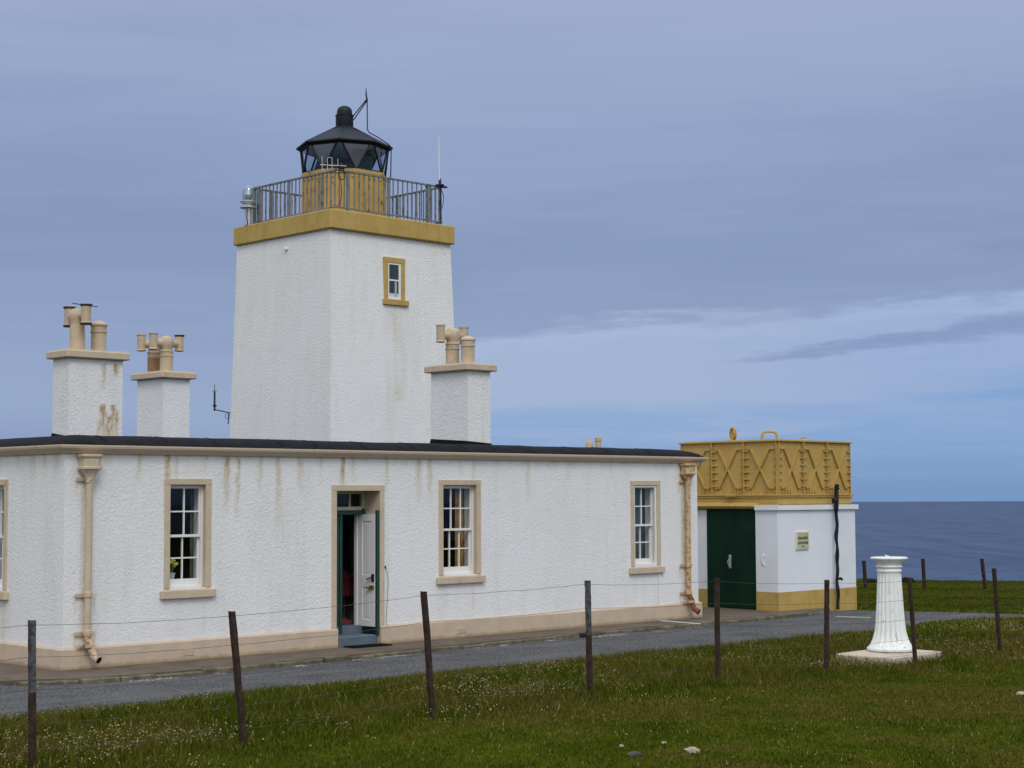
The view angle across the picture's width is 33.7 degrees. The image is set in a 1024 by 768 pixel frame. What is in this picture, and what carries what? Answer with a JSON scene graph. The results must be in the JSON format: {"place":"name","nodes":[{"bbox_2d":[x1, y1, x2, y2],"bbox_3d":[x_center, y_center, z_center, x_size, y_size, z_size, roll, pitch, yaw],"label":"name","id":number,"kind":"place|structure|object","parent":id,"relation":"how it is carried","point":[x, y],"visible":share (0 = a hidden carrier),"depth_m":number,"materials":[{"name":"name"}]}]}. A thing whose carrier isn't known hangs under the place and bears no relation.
{"place":"outdoors","nodes":[
{"label":"outdoors","id":0,"kind":"place"},
{"bbox_2d":[342,596,344,617],"bbox_3d":[-3.317,3.844,30.268,0.584,0.800,0.304,3,-5,-44],"label":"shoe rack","id":1,"kind":"object","parent":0,"point":[343,597],"visible":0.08,"depth_m":30.34,"materials":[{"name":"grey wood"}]},
{"bbox_2d":[0,607,823,684],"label":"pavement","id":2,"kind":"structure","parent":0,"point":[16,674],"depth_m":27.06,"materials":[{"name":"concrete"}]},
{"bbox_2d":[343,643,392,647],"bbox_3d":[-2.416,4.389,28.308,0.800,0.021,0.320,3,-5,-41],"label":"doormat","id":3,"kind":"object","parent":2,"relation":"on","point":[368,645],"visible":1,"depth_m":28.24,"materials":[{"name":"black rubber"}]},
{"bbox_2d":[660,620,700,623],"bbox_3d":[3.310,4.684,33.187,0.024,0.018,1.120,3,-5,-38],"label":"conduit strip","id":4,"kind":"object","parent":2,"relation":"on","point":[680,622],"visible":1,"depth_m":33.18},
{"bbox_2d":[0,578,1023,767],"bbox_3d":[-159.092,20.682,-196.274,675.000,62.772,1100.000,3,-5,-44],"label":"ground","id":5,"kind":"structure","parent":0,"point":[917,600],"depth_m":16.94,"materials":[{"name":"green plant"}]},
{"bbox_2d":[0,303,707,670],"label":"house","id":6,"kind":"structure","parent":5,"relation":"on","point":[102,519],"depth_m":28.49,"materials":[{"name":"white paint"}]},
{"bbox_2d":[0,479,8,599],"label":"window","id":7,"kind":"structure","parent":6,"relation":"in","point":[4,595],"depth_m":25.99,"materials":[{"name":"white wood"}]},
{"bbox_2d":[170,559,178,578],"bbox_3d":[-5.312,2.898,26.387,0.230,0.322,0.133,3,-5,-44],"label":"flower vase","id":8,"kind":"object","parent":6,"relation":"in","point":[173,566],"visible":0.7,"depth_m":26.36,"materials":[{"name":"white ceramic"}]},
{"bbox_2d":[160,478,215,598],"bbox_3d":[-5.118,2.399,26.307,0.990,1.845,0.375,3,-5,-44],"label":"window","id":9,"kind":"structure","parent":6,"relation":"in","point":[202,511],"depth_m":26.41,"materials":[{"name":"white wood"}]},
{"bbox_2d":[230,90,454,442],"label":"lighthouse tower","id":10,"kind":"structure","parent":6,"relation":"on","point":[343,309],"depth_m":38.01,"materials":[{"name":"white paint"}]},
{"bbox_2d":[213,384,230,423],"bbox_3d":[-6.687,0.468,39.181,0.540,0.921,0.121,1,-4,-15],"label":"wall aerial","id":11,"kind":"object","parent":10,"relation":"attached to","point":[214,405],"depth_m":39.12,"materials":[{"name":"grey metal"}]},
{"bbox_2d":[240,186,256,224],"bbox_3d":[-6.121,-4.137,39.198,0.400,0.945,0.394,3,-5,-44],"label":"auxiliary lamp","id":12,"kind":"object","parent":10,"relation":"on","point":[248,203],"visible":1,"depth_m":39.12,"materials":[{"name":"metal"}]},
{"bbox_2d":[320,157,345,205],"bbox_3d":[-3.936,-4.475,37.192,0.574,1.096,0.220,1,-4,-18],"label":"yagi antenna","id":13,"kind":"object","parent":10,"relation":"attached to","point":[340,166],"visible":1,"depth_m":37.20,"materials":[{"name":"grey metal"}]},
{"bbox_2d":[383,256,408,306],"bbox_3d":[-2.655,-2.308,38.115,0.730,1.080,0.190,3,-5,-44],"label":"tower window","id":14,"kind":"structure","parent":10,"relation":"in","point":[393,268],"depth_m":38.08,"materials":[{"name":"yellow wood"}]},
{"bbox_2d":[436,136,446,222],"bbox_3d":[-1.653,-4.766,39.425,0.320,2.051,0.190,3,-5,-44],"label":"whip antenna","id":15,"kind":"object","parent":10,"relation":"attached to","point":[440,185],"visible":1,"depth_m":39.38,"materials":[{"name":"grey metal"}]},
{"bbox_2d":[342,523,351,571],"bbox_3d":[-3.108,2.932,30.351,0.420,0.900,0.428,3,-5,-44],"label":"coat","id":16,"kind":"object","parent":6,"relation":"hanging from","point":[346,562],"visible":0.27,"depth_m":30.28,"materials":[{"name":"black fabric"}]},
{"bbox_2d":[342,618,353,624],"bbox_3d":[-3.031,4.131,29.407,0.462,0.110,0.481,2,-4,-31],"label":"red bundle","id":17,"kind":"object","parent":6,"relation":"on","point":[346,621],"visible":0.28,"depth_m":29.31,"materials":[{"name":"fabric"}]},
{"bbox_2d":[342,570,353,595],"bbox_3d":[-2.981,3.540,30.097,0.420,0.450,0.428,3,-5,-44],"label":"coat","id":18,"kind":"object","parent":6,"relation":"hanging from","point":[347,583],"visible":0.62,"depth_m":29.97,"materials":[{"name":"red fabric"}]},
{"bbox_2d":[331,485,384,646],"bbox_3d":[-2.854,3.089,28.819,1.141,2.720,0.790,3,-5,-44],"label":"doorway","id":19,"kind":"structure","parent":6,"relation":"in","point":[368,522],"depth_m":28.90,"materials":[{"name":"beige wood"}]},
{"bbox_2d":[436,480,485,584],"bbox_3d":[-1.005,2.651,30.388,1.270,1.845,0.467,3,-5,-44],"label":"window","id":20,"kind":"structure","parent":6,"relation":"in","point":[467,529],"depth_m":30.51,"materials":[{"name":"white wood"}]},
{"bbox_2d":[629,481,664,573],"bbox_3d":[2.609,2.868,33.917,1.170,1.845,0.467,3,-5,-44],"label":"window","id":21,"kind":"structure","parent":6,"relation":"in","point":[644,495],"depth_m":34.01,"materials":[{"name":"white wood"}]},
{"bbox_2d":[0,611,1022,767],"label":"thrift flowers","id":22,"kind":"object","parent":5,"relation":"on","point":[425,704],"visible":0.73,"depth_m":19.40,"materials":[{"name":"white plant"}]},
{"bbox_2d":[0,568,1023,767],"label":"wire fence","id":23,"kind":"object","parent":5,"relation":"on","point":[32,723],"visible":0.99,"depth_m":17.99,"materials":[{"name":"grey"}]},
{"bbox_2d":[627,751,641,756],"bbox_3d":[1.122,3.385,15.437,0.160,0.059,0.115,3,-5,-44],"label":"stone","id":24,"kind":"object","parent":5,"relation":"on","point":[633,753],"visible":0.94,"depth_m":15.40,"materials":[{"name":"grey stone"}]},
{"bbox_2d":[684,747,699,753],"bbox_3d":[1.675,3.399,15.646,0.140,0.068,0.145,3,-5,-44],"label":"stone","id":25,"kind":"object","parent":5,"relation":"on","point":[689,750],"visible":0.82,"depth_m":15.60,"materials":[{"name":"white stone"}]},
{"bbox_2d":[697,503,858,610],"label":"tank house","id":26,"kind":"structure","parent":5,"relation":"on","point":[745,545],"depth_m":37.30,"materials":[{"name":"white paint"}]},
{"bbox_2d":[707,509,755,608],"bbox_3d":[4.862,3.862,37.377,0.123,2.180,1.392,3,-5,-44],"label":"door","id":27,"kind":"structure","parent":26,"relation":"in","point":[731,533],"depth_m":37.36,"materials":[{"name":"green wood"}]},
{"bbox_2d":[678,427,853,503],"bbox_3d":[5.550,1.865,38.432,3.558,1.722,2.840,3,-5,-44],"label":"water tank","id":28,"kind":"object","parent":26,"relation":"on","point":[772,471],"visible":0.93,"depth_m":37.60,"materials":[{"name":"yellow metal"}]},
{"bbox_2d":[795,531,808,549],"bbox_3d":[6.369,3.432,37.044,0.470,0.400,0.044,3,-5,-44],"label":"sign","id":29,"kind":"object","parent":26,"relation":"attached to","point":[801,540],"visible":1,"depth_m":37.00,"materials":[{"name":"beige"}]},
{"bbox_2d":[832,484,842,609],"bbox_3d":[7.288,3.643,37.801,0.238,2.802,0.130,3,-5,-44],"label":"standpipe","id":30,"kind":"object","parent":5,"relation":"on","point":[835,500],"visible":1,"depth_m":37.76,"materials":[{"name":"black metal"}]},
{"bbox_2d":[867,579,876,582],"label":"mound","id":31,"kind":"object","parent":5,"relation":"on","point":[871,581],"visible":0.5,"depth_m":62.79,"materials":[{"name":"green plant"}]},
{"bbox_2d":[836,555,941,664],"bbox_3d":[5.884,3.564,26.395,1.474,1.770,1.088,3,-5,-44],"label":"sundial","id":32,"kind":"object","parent":5,"relation":"on","point":[889,570],"visible":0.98,"depth_m":26.43,"materials":[{"name":"stone"}]},
{"bbox_2d":[777,579,1023,641],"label":"grass","id":33,"kind":"structure","parent":5,"relation":"on","point":[936,626],"depth_m":39.05,"materials":[{"name":"green plant"}]},
{"bbox_2d":[902,577,914,581],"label":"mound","id":34,"kind":"object","parent":5,"relation":"on","point":[904,579],"visible":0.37,"depth_m":62.78,"materials":[{"name":"soil"}]},
{"bbox_2d":[862,559,986,588],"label":"wire fence","id":35,"kind":"object","parent":5,"relation":"on","point":[924,573],"visible":0.84,"depth_m":55.96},
{"bbox_2d":[0,611,1023,718],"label":"road","id":36,"kind":"structure","parent":0,"point":[14,701],"depth_m":26.33,"materials":[{"name":"grey asphalt"}]},
{"bbox_2d":[37,626,700,685],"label":"gravel crumbs","id":37,"kind":"object","parent":36,"relation":"on","point":[377,657],"visible":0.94,"depth_m":26.74,"materials":[{"name":"grey gravel"}]},
{"bbox_2d":[0,608,829,685],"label":"kerb","id":38,"kind":"structure","parent":36,"relation":"on","point":[6,682],"depth_m":26.77,"materials":[{"name":"concrete"}]},
{"bbox_2d":[835,616,870,618],"bbox_3d":[7.116,4.869,35.238,0.760,0.025,0.080,-3,-4,32],"label":"plank","id":39,"kind":"object","parent":36,"relation":"on","point":[852,617],"visible":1,"depth_m":35.25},
{"bbox_2d":[0,0,1023,501],"label":"sky","id":40,"kind":"structure","parent":0,"point":[675,222],"materials":[{"name":"blue"}]},
{"bbox_2d":[849,501,1023,580],"bbox_3d":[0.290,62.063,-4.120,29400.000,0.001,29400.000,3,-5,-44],"label":"sea","id":41,"kind":"structure","parent":0,"point":[952,540],"depth_m":2411.72,"materials":[{"name":"liquid"}]}
]}

